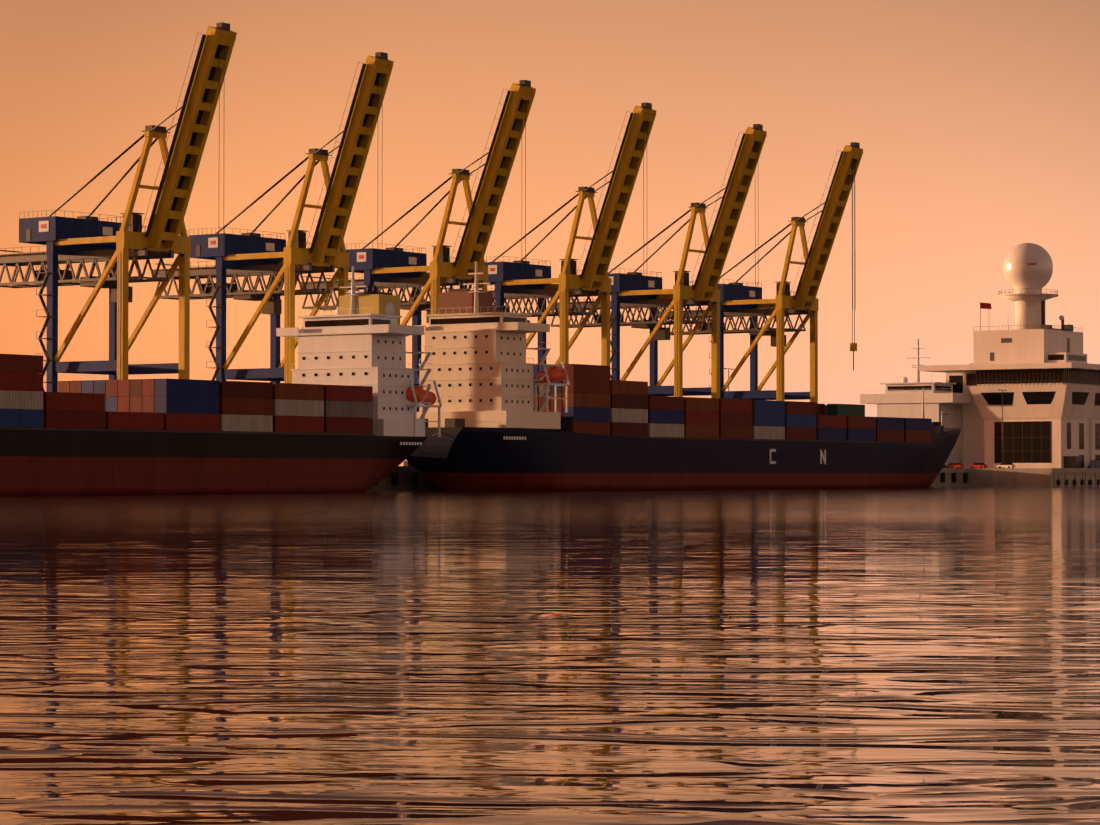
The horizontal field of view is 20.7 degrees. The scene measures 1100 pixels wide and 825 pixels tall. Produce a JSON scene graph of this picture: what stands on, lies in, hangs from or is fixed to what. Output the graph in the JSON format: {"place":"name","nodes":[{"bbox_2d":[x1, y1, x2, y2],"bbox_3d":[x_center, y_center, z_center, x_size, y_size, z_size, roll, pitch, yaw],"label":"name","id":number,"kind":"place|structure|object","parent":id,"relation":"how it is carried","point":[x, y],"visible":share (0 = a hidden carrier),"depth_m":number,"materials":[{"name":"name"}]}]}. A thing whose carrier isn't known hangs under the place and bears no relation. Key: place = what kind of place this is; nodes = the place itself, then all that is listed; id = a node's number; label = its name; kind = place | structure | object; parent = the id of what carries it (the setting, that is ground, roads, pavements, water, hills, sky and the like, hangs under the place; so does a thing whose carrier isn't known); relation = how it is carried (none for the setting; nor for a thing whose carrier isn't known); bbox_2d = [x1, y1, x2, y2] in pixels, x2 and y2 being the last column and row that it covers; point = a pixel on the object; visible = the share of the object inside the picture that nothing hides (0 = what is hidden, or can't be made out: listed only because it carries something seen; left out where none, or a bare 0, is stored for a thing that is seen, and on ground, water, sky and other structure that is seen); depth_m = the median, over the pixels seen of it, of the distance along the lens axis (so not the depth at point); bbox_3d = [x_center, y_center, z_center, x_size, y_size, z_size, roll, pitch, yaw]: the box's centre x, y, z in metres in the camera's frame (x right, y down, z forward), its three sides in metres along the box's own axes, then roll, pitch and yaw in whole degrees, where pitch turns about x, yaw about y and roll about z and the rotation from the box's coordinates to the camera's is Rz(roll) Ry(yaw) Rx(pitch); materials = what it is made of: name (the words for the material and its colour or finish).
{"place":"outdoors","nodes":[
{"label":"outdoors","id":0,"kind":"place"},
{"bbox_2d":[0,486,1099,824],"bbox_3d":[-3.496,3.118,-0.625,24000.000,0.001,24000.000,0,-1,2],"label":"water","id":1,"kind":"structure","parent":0,"point":[898,656],"depth_m":51.25,"materials":[{"name":"brown liquid"}]},
{"bbox_2d":[0,266,441,495],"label":"ship","id":2,"kind":"object","parent":1,"relation":"on","point":[338,414],"visible":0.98,"depth_m":468.79,"materials":[{"name":"metal"}]},
{"bbox_2d":[368,466,971,490],"bbox_3d":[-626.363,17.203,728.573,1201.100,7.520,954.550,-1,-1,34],"label":"quay","id":3,"kind":"object","parent":1,"relation":"in","point":[405,478],"visible":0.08,"depth_m":547.66,"materials":[{"name":"concrete"}]},
{"bbox_2d":[0,22,236,391],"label":"crane","id":4,"kind":"object","parent":3,"relation":"on","point":[116,247],"visible":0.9,"depth_m":494.59,"materials":[{"name":"metal"}]},
{"bbox_2d":[153,52,393,382],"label":"crane","id":5,"kind":"object","parent":3,"relation":"on","point":[247,255],"visible":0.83,"depth_m":528.87,"materials":[{"name":"metal"}]},
{"bbox_2d":[301,80,535,465],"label":"crane","id":6,"kind":"object","parent":3,"relation":"on","point":[394,268],"visible":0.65,"depth_m":562.22,"materials":[{"name":"metal"}]},
{"bbox_2d":[440,102,655,365],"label":"crane","id":7,"kind":"object","parent":3,"relation":"on","point":[508,280],"visible":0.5,"depth_m":597.63,"materials":[{"name":"metal"}]},
{"bbox_2d":[550,124,766,397],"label":"crane","id":8,"kind":"object","parent":3,"relation":"on","point":[634,289],"visible":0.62,"depth_m":634.63,"materials":[{"name":"metal"}]},
{"bbox_2d":[658,142,862,402],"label":"crane","id":9,"kind":"object","parent":3,"relation":"on","point":[737,299],"visible":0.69,"depth_m":669.15,"materials":[{"name":"metal"}]},
{"bbox_2d":[850,173,856,369],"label":"crane hook","id":10,"kind":"object","parent":9,"relation":"hanging from","point":[853,347],"visible":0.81,"depth_m":662.53,"materials":[{"name":"yellow metal"}]},
{"bbox_2d":[860,339,971,464],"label":"building","id":11,"kind":"structure","parent":3,"relation":"on","point":[898,400],"depth_m":784.29,"materials":[{"name":"white paint"}]},
{"bbox_2d":[406,261,960,490],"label":"ship","id":12,"kind":"object","parent":1,"relation":"on","point":[512,419],"visible":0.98,"depth_m":553.43,"materials":[{"name":"metal"}]},
{"bbox_2d":[968,465,1099,486],"bbox_3d":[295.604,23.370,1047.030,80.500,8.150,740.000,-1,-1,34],"label":"quay wall","id":13,"kind":"structure","parent":1,"relation":"in","point":[1034,477],"depth_m":726.46,"materials":[{"name":"concrete"}]},
{"bbox_2d":[724,368,1006,464],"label":"lamp posts","id":14,"kind":"object","parent":13,"relation":"on","point":[939,414],"visible":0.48,"depth_m":762.66,"materials":[{"name":"grey metal"}]},
{"bbox_2d":[943,463,1015,467],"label":"cars","id":15,"kind":"object","parent":13,"relation":"on","point":[974,465],"visible":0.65,"depth_m":762.97,"materials":[{"name":"metal"}]},
{"bbox_2d":[0,0,1099,465],"label":"sky","id":16,"kind":"structure","parent":0,"point":[975,123],"materials":[{"name":"orange"}]},
{"bbox_2d":[919,243,1099,467],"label":"control building","id":17,"kind":"structure","parent":0,"point":[1047,377],"depth_m":773.31,"materials":[{"name":"white concrete"}]}
]}

